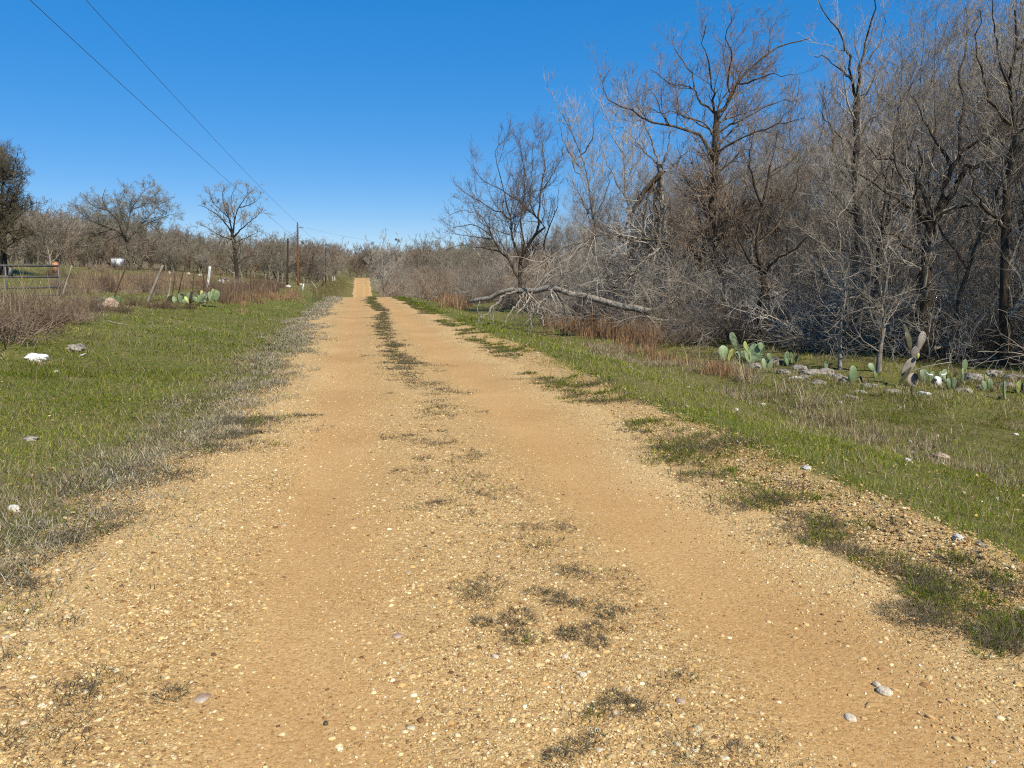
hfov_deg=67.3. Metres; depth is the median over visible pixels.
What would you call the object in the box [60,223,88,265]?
bare tree
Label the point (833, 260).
shrub
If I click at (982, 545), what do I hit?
rock
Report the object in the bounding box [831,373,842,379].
rock
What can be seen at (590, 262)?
shrub
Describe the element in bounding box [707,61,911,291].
bare tree
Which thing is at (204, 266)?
bare tree
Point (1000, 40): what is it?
bare tree
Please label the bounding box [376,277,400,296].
bush
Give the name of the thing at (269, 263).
bare tree
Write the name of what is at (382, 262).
bare tree
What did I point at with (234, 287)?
weed clump
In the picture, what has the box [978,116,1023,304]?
bare tree
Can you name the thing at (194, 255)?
bare tree
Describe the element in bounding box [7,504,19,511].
rock
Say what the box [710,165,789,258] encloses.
bare tree
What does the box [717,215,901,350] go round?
shrub
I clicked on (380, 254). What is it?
bare tree
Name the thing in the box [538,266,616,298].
shrub
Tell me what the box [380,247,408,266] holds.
bare tree
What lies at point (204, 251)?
bare tree
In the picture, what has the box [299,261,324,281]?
bare tree
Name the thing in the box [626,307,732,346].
bush
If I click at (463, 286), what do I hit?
bush
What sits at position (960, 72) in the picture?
bare tree
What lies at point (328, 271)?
bare tree
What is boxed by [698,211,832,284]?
bare tree
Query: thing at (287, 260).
utility pole
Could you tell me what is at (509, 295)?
bush
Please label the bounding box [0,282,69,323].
weed clump
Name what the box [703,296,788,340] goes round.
bush
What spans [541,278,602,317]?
bush
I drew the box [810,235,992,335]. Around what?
shrub
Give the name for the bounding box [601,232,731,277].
shrub
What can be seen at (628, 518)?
gravel road
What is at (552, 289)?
fallen tree
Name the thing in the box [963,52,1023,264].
bare tree
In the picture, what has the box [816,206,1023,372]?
shrub
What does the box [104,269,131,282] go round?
weed clump
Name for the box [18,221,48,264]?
bare tree
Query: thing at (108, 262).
bare tree
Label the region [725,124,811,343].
bare tree
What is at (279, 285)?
weed clump
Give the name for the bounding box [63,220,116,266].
bare tree
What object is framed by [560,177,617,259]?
bare tree
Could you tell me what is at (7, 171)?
bare tree
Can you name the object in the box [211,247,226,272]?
bare tree
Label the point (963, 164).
bare tree
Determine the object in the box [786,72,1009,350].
bare tree
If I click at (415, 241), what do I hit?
bare tree
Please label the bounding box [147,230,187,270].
bare tree
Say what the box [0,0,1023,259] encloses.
sky
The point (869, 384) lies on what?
rock
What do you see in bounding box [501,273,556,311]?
bush
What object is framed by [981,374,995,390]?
prickly pear
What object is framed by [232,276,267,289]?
weed clump
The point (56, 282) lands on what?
weed clump
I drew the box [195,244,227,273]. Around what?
bare tree
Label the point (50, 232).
bare tree
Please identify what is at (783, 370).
rock
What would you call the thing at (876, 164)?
sapling
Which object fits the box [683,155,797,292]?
bare tree
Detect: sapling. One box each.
[671,132,839,295]
[673,171,746,274]
[785,116,896,369]
[797,93,999,281]
[809,157,953,373]
[847,106,979,271]
[923,46,1023,310]
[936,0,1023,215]
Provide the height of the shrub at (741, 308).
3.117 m
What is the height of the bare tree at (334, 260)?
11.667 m
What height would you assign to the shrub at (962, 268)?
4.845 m
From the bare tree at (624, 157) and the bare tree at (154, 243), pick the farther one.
the bare tree at (154, 243)
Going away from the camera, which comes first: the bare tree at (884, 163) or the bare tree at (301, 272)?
the bare tree at (884, 163)
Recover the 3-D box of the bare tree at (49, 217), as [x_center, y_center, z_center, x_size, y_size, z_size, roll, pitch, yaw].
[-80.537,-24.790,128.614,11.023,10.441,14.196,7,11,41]
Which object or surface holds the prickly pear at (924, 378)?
on the ground at (628, 406)
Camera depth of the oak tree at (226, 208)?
88.91 m
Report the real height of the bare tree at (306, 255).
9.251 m
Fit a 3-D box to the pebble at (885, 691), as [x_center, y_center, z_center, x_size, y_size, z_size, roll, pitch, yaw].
[1.455,1.204,3.003,0.048,0.036,0.057,-5,10,-31]
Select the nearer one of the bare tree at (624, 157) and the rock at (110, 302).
the rock at (110, 302)
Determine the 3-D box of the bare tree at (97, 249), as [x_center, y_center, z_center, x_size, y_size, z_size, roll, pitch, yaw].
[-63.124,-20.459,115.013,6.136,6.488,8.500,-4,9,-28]
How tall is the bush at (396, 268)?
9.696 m
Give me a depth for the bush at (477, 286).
61.00 m
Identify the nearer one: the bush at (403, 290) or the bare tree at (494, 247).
the bush at (403, 290)
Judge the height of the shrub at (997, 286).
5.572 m
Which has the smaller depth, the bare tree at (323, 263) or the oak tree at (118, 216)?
the oak tree at (118, 216)
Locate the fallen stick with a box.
[58,474,84,494]
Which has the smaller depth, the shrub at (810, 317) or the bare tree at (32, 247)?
the shrub at (810, 317)
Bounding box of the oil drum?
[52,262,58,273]
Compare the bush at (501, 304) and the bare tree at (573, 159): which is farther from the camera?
the bush at (501, 304)
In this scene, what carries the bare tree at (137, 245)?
on the ground at (628, 406)
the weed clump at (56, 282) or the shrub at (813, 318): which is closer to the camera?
the shrub at (813, 318)
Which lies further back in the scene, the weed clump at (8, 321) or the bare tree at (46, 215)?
the bare tree at (46, 215)
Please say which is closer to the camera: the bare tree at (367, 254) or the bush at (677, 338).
the bush at (677, 338)
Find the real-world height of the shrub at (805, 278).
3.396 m
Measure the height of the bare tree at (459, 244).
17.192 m
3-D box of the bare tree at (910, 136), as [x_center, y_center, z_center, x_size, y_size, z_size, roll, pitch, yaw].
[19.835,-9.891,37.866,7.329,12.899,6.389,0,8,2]
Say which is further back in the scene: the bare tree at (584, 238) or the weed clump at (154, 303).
the bare tree at (584, 238)
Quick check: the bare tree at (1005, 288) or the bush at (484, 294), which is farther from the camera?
the bush at (484, 294)
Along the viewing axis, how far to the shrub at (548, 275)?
45.20 m
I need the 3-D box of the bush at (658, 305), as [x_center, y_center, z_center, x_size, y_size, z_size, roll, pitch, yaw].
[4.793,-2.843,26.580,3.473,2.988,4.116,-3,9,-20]
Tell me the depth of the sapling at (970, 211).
25.51 m
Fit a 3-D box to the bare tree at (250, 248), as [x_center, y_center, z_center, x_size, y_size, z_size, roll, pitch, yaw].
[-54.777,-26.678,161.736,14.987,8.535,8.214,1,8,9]
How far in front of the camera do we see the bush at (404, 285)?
169.89 m
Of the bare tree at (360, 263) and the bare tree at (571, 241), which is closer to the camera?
the bare tree at (571, 241)
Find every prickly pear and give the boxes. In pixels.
[102,296,121,302]
[166,289,219,303]
[718,332,737,360]
[736,350,744,360]
[743,341,764,362]
[761,353,776,369]
[784,351,797,364]
[823,361,831,368]
[848,365,862,381]
[868,363,876,377]
[898,324,925,386]
[910,384,913,395]
[920,369,946,382]
[946,377,960,388]
[961,359,967,383]
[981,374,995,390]
[998,381,1005,399]
[1015,380,1023,392]
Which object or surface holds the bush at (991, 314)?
on the ground at (628, 406)
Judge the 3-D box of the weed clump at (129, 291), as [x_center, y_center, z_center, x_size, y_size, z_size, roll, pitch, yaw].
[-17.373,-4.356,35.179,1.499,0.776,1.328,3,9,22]
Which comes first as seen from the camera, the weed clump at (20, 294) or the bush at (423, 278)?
the weed clump at (20, 294)
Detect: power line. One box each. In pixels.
[30,0,295,237]
[86,0,293,219]
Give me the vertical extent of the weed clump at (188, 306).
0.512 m
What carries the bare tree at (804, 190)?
on the ground at (628, 406)
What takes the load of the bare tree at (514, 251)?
on the ground at (628, 406)
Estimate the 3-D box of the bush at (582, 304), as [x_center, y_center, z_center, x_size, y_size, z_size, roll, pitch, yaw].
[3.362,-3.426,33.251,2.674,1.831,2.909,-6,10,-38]
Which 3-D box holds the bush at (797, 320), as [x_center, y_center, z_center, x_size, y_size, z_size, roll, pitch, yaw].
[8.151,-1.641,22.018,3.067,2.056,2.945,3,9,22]
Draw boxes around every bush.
[366,259,402,282]
[373,277,389,293]
[374,284,396,296]
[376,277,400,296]
[382,282,409,296]
[383,263,440,298]
[385,260,412,276]
[390,273,413,293]
[392,282,409,296]
[397,267,461,300]
[399,275,424,298]
[404,265,431,278]
[407,263,456,293]
[412,263,460,298]
[414,260,469,293]
[419,269,469,299]
[427,258,510,299]
[442,250,542,298]
[443,258,495,280]
[448,224,558,295]
[450,258,494,284]
[459,276,502,302]
[468,281,496,303]
[471,280,498,303]
[473,243,557,276]
[476,269,550,309]
[477,280,497,301]
[480,273,517,300]
[485,295,517,307]
[491,253,563,286]
[493,287,523,307]
[497,244,626,288]
[499,250,589,284]
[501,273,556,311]
[503,277,539,308]
[510,272,587,312]
[514,279,556,313]
[531,256,622,326]
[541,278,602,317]
[566,289,604,315]
[581,271,656,317]
[584,269,674,321]
[600,287,673,330]
[603,264,693,329]
[653,263,756,330]
[673,288,749,335]
[684,279,806,344]
[688,289,767,339]
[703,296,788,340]
[748,295,848,343]
[776,274,853,338]
[845,277,984,352]
[932,303,1023,362]
[946,273,1018,342]
[959,282,1023,350]
[980,272,1023,351]
[991,297,1023,367]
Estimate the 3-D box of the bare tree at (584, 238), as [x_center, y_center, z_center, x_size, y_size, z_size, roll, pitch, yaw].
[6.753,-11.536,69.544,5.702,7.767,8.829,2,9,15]
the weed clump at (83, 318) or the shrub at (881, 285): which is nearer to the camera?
the weed clump at (83, 318)
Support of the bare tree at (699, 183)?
on the ground at (628, 406)
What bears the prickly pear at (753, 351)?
on the ground at (628, 406)
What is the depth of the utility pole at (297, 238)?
106.42 m
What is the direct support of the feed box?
on the ground at (628, 406)
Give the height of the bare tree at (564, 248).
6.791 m
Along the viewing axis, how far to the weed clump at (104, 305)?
22.81 m
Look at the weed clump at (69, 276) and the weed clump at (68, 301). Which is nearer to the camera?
the weed clump at (68, 301)
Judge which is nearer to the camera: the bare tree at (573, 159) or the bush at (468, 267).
the bare tree at (573, 159)
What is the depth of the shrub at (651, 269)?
29.88 m
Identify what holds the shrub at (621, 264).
on the ground at (628, 406)
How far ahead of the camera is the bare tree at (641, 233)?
39.12 m
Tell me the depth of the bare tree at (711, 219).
25.41 m
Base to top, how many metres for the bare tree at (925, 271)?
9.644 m
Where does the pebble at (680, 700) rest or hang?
on the gravel road
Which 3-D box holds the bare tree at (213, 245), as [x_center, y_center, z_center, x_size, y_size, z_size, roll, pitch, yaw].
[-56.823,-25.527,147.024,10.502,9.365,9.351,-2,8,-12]
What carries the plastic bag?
on the ground at (628, 406)
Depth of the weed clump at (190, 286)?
51.42 m
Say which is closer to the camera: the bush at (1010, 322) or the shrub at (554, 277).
the bush at (1010, 322)
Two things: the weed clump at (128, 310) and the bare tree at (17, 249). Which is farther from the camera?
the bare tree at (17, 249)
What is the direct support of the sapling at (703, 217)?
on the ground at (628, 406)
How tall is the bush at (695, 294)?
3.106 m
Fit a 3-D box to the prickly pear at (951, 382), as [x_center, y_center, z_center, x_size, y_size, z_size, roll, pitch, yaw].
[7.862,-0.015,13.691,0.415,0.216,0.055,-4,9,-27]
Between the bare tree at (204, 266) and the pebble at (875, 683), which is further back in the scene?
the bare tree at (204, 266)
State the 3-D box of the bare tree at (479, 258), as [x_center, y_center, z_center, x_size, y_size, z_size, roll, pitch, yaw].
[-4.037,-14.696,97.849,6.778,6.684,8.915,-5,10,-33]
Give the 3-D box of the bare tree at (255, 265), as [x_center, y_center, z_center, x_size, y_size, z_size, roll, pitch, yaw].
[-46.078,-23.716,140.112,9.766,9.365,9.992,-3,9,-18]
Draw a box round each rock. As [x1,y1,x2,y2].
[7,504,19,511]
[22,436,38,441]
[66,343,85,351]
[101,298,120,307]
[748,363,761,368]
[765,357,783,365]
[778,369,790,374]
[790,364,807,369]
[799,369,822,375]
[802,465,811,470]
[811,380,825,384]
[819,367,834,375]
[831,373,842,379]
[839,376,847,382]
[860,383,880,387]
[884,389,898,393]
[931,452,949,458]
[952,533,963,541]
[954,388,972,393]
[964,373,988,381]
[975,541,986,547]
[986,370,1004,376]
[997,382,1014,386]
[1001,373,1023,379]
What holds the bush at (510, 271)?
on the ground at (628, 406)
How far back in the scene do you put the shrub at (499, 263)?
67.78 m
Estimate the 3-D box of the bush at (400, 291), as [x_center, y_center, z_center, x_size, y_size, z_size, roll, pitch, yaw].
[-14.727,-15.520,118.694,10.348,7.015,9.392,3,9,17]
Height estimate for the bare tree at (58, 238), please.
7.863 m
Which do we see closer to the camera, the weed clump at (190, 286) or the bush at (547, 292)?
the bush at (547, 292)
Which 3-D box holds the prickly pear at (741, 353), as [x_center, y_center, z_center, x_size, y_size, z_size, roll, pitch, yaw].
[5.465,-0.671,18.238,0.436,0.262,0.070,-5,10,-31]
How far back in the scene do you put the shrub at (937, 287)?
20.22 m
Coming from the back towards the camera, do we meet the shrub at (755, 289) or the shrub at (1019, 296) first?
the shrub at (755, 289)
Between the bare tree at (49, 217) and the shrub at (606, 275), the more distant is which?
the bare tree at (49, 217)
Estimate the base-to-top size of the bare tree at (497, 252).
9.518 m
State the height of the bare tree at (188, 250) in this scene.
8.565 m
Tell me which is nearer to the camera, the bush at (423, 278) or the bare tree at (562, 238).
the bare tree at (562, 238)
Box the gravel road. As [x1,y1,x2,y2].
[0,278,1023,767]
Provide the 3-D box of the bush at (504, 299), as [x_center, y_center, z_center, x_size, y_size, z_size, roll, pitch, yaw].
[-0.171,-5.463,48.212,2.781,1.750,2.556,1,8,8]
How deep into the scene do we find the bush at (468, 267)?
91.79 m
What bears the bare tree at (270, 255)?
on the ground at (628, 406)
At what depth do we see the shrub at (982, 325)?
16.70 m
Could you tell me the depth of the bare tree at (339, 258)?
231.16 m
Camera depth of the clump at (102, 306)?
20.63 m
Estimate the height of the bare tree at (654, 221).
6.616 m
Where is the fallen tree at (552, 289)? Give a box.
[467,258,668,333]
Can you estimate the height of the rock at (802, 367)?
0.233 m
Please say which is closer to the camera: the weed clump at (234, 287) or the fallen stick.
the fallen stick
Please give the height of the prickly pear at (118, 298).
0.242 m
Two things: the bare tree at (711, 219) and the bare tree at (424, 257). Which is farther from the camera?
the bare tree at (424, 257)
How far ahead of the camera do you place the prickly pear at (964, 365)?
14.36 m
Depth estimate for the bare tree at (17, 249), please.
82.86 m
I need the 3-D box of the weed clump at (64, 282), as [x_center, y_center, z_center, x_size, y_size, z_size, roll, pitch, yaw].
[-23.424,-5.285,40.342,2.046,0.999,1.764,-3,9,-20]
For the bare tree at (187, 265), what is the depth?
132.20 m
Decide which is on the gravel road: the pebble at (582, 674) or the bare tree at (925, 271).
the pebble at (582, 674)
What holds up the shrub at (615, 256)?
on the ground at (628, 406)
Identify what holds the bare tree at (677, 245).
on the ground at (628, 406)
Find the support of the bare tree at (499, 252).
on the ground at (628, 406)
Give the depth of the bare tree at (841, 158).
47.86 m
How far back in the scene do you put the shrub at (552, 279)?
42.90 m
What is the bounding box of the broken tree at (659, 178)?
[610,94,694,328]
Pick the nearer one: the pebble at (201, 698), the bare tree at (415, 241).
the pebble at (201, 698)
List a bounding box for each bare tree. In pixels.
[0,140,57,274]
[6,216,36,251]
[7,213,39,255]
[7,226,30,262]
[7,231,35,263]
[8,201,35,260]
[12,201,97,264]
[14,212,79,262]
[15,207,68,261]
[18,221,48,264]
[19,212,63,264]
[22,196,62,262]
[23,237,58,263]
[29,210,73,259]
[54,225,96,264]
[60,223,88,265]
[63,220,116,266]
[66,220,116,266]
[70,230,110,265]
[72,215,137,267]
[84,201,130,265]
[93,216,166,267]
[97,222,135,259]
[100,241,146,267]
[115,224,184,270]
[129,222,178,267]
[130,217,162,268]
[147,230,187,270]
[151,222,193,270]
[156,243,194,268]
[158,238,190,271]
[169,223,202,271]
[172,250,202,271]
[178,236,212,273]
[182,226,243,273]
[183,232,207,269]
[184,237,229,272]
[186,245,233,270]
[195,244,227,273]
[195,252,212,273]
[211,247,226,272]
[218,232,252,275]
[225,239,278,275]
[227,243,259,276]
[230,234,286,278]
[231,255,254,276]
[247,238,289,279]
[254,230,300,280]
[254,246,281,274]
[258,238,285,278]
[279,254,318,281]
[281,239,327,282]
[292,235,336,279]
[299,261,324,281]
[300,248,338,282]
[302,236,352,279]
[309,243,338,280]
[315,248,330,281]
[318,257,339,281]
[323,246,346,274]
[329,250,350,271]
[342,244,381,277]
[353,241,381,277]
[359,246,397,278]
[361,228,408,296]
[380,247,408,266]
[388,246,413,268]
[398,233,442,275]
[401,247,444,268]
[404,247,437,271]
[406,230,443,259]
[409,243,453,272]
[410,246,463,278]
[419,235,466,263]
[431,108,572,311]
[431,243,476,272]
[442,250,477,274]
[443,234,477,255]
[443,238,488,268]
[460,244,503,279]
[468,223,500,265]
[472,239,520,268]
[476,231,519,264]
[483,244,542,268]
[492,227,556,264]
[523,211,566,263]
[523,232,550,264]
[525,236,557,267]
[528,222,580,271]
[538,226,566,270]
[543,66,617,288]
[543,232,589,264]
[546,187,706,290]
[549,209,582,268]
[553,207,599,268]
[557,218,607,262]
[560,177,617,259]
[561,229,582,263]
[573,162,704,299]
[582,0,832,316]
[586,73,663,268]
[589,158,644,276]
[605,195,702,277]
[610,126,706,279]
[612,123,723,279]
[642,158,709,253]
[646,205,747,275]
[650,161,705,259]
[661,137,743,252]
[664,135,754,265]
[665,97,836,296]
[671,136,836,309]
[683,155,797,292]
[694,158,861,284]
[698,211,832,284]
[702,54,843,290]
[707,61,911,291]
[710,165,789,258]
[717,157,819,287]
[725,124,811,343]
[727,152,826,279]
[738,117,836,335]
[741,117,902,287]
[759,91,928,269]
[767,94,940,286]
[767,115,886,303]
[779,209,834,262]
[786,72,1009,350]
[796,0,918,339]
[805,77,968,284]
[806,35,932,261]
[806,81,955,269]
[814,108,916,260]
[827,51,966,267]
[832,0,1023,299]
[834,0,1023,363]
[843,56,985,276]
[853,1,1023,359]
[878,58,1021,295]
[884,49,1023,304]
[885,0,1023,315]
[893,4,1023,348]
[895,0,1023,261]
[951,0,1023,355]
[953,0,1023,213]
[953,0,1023,368]
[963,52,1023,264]
[969,3,1022,97]
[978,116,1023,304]
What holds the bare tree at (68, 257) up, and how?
on the ground at (628, 406)
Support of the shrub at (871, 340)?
on the ground at (628, 406)
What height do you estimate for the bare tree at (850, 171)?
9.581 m
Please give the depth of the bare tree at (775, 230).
25.00 m
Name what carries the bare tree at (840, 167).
on the ground at (628, 406)
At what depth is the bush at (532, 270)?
56.44 m
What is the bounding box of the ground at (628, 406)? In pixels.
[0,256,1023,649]
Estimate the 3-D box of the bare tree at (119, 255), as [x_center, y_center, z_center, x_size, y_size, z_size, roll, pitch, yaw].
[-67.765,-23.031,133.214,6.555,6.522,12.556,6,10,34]
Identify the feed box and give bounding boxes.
[111,258,123,267]
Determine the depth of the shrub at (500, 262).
74.31 m
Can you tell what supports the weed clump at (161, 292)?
on the ground at (628, 406)
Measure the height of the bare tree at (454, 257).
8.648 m
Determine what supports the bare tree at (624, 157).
on the ground at (628, 406)
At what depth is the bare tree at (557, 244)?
87.07 m
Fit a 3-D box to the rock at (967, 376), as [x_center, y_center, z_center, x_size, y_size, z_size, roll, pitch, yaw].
[8.946,-0.090,14.826,0.351,0.234,0.434,-2,8,-11]
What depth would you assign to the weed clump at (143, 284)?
38.18 m
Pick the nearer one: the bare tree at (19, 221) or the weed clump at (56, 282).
the weed clump at (56, 282)
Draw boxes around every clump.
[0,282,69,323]
[0,285,81,347]
[0,291,64,338]
[2,293,69,328]
[2,294,76,334]
[4,285,42,302]
[7,286,83,326]
[39,264,71,276]
[42,272,82,289]
[45,274,82,287]
[46,285,93,316]
[49,283,87,295]
[58,298,95,323]
[61,299,102,325]
[62,270,78,278]
[64,289,91,305]
[71,289,102,301]
[71,294,114,311]
[83,272,127,286]
[84,279,105,293]
[85,274,119,292]
[90,264,110,272]
[91,292,116,317]
[93,298,114,310]
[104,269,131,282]
[110,299,137,313]
[112,261,127,269]
[114,284,143,294]
[120,293,150,305]
[127,271,167,292]
[137,296,173,308]
[147,285,175,295]
[158,298,185,309]
[175,277,198,287]
[182,299,202,309]
[193,275,238,294]
[214,278,250,291]
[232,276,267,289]
[260,274,288,288]
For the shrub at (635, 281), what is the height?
4.971 m
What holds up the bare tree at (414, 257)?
on the ground at (628, 406)
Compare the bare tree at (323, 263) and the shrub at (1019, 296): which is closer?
the shrub at (1019, 296)
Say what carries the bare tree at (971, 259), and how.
on the ground at (628, 406)
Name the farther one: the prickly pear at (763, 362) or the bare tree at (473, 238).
the bare tree at (473, 238)
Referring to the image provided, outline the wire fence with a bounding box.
[60,265,334,301]
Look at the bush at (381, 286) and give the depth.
229.23 m
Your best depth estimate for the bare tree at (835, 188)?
27.66 m
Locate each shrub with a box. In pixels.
[466,253,543,282]
[475,249,541,278]
[512,239,603,297]
[522,257,588,299]
[524,245,646,298]
[525,261,610,315]
[526,253,599,310]
[527,199,754,334]
[528,242,661,317]
[529,254,579,296]
[532,250,640,318]
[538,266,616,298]
[544,196,791,333]
[554,240,629,290]
[563,214,748,306]
[570,240,677,310]
[570,265,659,315]
[574,238,645,276]
[591,224,781,336]
[596,231,751,304]
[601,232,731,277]
[630,175,912,353]
[633,241,786,330]
[651,258,797,336]
[663,253,826,343]
[705,251,837,333]
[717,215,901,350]
[720,182,1012,369]
[731,242,860,301]
[734,205,1020,358]
[736,246,883,302]
[751,219,964,312]
[762,225,942,343]
[774,197,1011,332]
[805,217,1023,356]
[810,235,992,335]
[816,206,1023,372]
[821,208,1023,364]
[839,232,1019,348]
[861,230,981,284]
[864,223,998,307]
[900,236,995,301]
[935,219,1023,358]
[958,310,1023,377]
[990,236,1023,358]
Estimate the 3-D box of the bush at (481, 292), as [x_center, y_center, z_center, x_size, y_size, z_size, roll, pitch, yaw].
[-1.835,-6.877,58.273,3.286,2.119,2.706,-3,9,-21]
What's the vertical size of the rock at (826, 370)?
0.263 m
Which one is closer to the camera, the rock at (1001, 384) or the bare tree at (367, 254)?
the rock at (1001, 384)
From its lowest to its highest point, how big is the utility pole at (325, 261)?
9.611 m
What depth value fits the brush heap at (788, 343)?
20.09 m
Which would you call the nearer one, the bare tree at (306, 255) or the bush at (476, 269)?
the bush at (476, 269)
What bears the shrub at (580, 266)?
on the ground at (628, 406)
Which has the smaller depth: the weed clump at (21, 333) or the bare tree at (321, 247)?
the weed clump at (21, 333)
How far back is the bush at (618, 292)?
30.28 m
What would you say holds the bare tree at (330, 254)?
on the ground at (628, 406)
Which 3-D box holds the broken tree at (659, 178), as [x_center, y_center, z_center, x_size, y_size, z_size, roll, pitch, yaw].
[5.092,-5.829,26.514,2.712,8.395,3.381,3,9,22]
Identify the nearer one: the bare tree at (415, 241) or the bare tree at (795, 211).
the bare tree at (795, 211)
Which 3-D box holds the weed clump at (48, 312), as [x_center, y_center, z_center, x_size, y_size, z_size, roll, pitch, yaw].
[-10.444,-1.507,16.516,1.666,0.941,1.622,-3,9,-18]
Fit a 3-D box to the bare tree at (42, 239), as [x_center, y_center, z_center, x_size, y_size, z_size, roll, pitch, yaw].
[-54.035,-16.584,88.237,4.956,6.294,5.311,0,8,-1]
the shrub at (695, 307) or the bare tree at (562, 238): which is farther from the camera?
the bare tree at (562, 238)
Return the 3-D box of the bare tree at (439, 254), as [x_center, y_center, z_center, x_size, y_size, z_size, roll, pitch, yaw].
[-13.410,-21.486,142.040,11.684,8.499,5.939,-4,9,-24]
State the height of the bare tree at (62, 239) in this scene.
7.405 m
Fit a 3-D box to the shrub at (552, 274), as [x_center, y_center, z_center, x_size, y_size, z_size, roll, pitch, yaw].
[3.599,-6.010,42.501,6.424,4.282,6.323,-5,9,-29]
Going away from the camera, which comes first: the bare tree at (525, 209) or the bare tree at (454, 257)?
the bare tree at (525, 209)
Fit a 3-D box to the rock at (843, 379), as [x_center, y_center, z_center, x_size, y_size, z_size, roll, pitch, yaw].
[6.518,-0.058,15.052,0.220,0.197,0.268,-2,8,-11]
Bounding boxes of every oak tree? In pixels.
[63,174,184,270]
[188,180,273,279]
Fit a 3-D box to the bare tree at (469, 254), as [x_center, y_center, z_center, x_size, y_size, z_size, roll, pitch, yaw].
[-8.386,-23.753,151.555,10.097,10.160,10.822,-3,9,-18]
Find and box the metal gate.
[0,265,61,299]
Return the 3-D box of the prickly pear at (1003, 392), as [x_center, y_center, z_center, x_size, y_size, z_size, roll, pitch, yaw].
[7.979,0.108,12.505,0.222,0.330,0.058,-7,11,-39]
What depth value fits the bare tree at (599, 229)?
32.35 m
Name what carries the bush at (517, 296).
on the ground at (628, 406)
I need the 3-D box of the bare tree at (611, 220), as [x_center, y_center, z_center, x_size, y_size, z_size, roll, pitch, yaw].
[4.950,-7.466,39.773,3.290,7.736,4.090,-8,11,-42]
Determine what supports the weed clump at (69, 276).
on the ground at (628, 406)
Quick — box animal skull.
[926,372,946,386]
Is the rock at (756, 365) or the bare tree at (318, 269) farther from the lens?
the bare tree at (318, 269)
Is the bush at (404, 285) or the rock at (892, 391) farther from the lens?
the bush at (404, 285)
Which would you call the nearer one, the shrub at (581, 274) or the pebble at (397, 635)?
the pebble at (397, 635)
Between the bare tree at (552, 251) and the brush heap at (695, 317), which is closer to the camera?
the brush heap at (695, 317)
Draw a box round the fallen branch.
[504,206,675,311]
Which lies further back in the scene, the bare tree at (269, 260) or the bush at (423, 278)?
the bare tree at (269, 260)
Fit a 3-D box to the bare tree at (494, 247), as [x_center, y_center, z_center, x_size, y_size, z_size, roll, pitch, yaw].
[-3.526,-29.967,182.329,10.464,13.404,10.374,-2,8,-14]
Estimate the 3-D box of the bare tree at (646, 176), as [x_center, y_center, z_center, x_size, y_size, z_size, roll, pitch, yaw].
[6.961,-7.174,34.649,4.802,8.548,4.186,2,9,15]
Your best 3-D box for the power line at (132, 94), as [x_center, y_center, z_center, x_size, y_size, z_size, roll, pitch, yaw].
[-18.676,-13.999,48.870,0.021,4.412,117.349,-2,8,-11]
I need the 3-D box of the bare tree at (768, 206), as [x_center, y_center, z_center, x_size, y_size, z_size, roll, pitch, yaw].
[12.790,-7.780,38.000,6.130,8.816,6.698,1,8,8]
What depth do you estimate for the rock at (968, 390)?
13.07 m
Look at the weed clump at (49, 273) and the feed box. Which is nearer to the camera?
the weed clump at (49, 273)
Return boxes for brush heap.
[604,302,692,330]
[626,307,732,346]
[634,303,746,340]
[752,322,875,353]
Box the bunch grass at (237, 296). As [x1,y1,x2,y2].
[0,252,1023,441]
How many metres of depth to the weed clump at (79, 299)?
24.60 m
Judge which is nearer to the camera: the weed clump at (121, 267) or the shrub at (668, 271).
the shrub at (668, 271)
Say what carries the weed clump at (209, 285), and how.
on the ground at (628, 406)
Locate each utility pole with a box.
[286,238,288,283]
[296,222,303,285]
[325,245,329,282]
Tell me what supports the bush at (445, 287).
on the ground at (628, 406)
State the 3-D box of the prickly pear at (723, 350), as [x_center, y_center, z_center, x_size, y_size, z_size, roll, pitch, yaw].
[5.101,-0.869,18.083,0.555,0.687,0.126,-4,9,-27]
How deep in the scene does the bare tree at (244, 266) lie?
128.29 m
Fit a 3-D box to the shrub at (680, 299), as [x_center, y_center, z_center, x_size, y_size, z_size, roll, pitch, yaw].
[6.158,-3.861,26.866,9.080,5.172,8.010,-6,10,-34]
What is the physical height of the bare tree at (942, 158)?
9.914 m
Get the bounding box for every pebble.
[193,693,210,702]
[392,633,402,638]
[578,672,586,676]
[675,698,684,703]
[844,713,856,721]
[872,681,880,686]
[877,686,892,696]
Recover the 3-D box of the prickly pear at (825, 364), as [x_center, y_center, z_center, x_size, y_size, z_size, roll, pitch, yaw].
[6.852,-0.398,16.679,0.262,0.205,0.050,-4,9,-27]
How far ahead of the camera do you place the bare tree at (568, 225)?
84.84 m
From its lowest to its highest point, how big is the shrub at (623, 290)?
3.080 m
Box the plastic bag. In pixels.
[23,353,49,361]
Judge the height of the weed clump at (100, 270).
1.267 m
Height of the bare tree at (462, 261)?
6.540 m
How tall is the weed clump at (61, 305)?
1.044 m
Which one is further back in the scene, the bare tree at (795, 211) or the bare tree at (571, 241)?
the bare tree at (571, 241)
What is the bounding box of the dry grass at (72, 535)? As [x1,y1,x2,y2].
[0,263,1023,767]

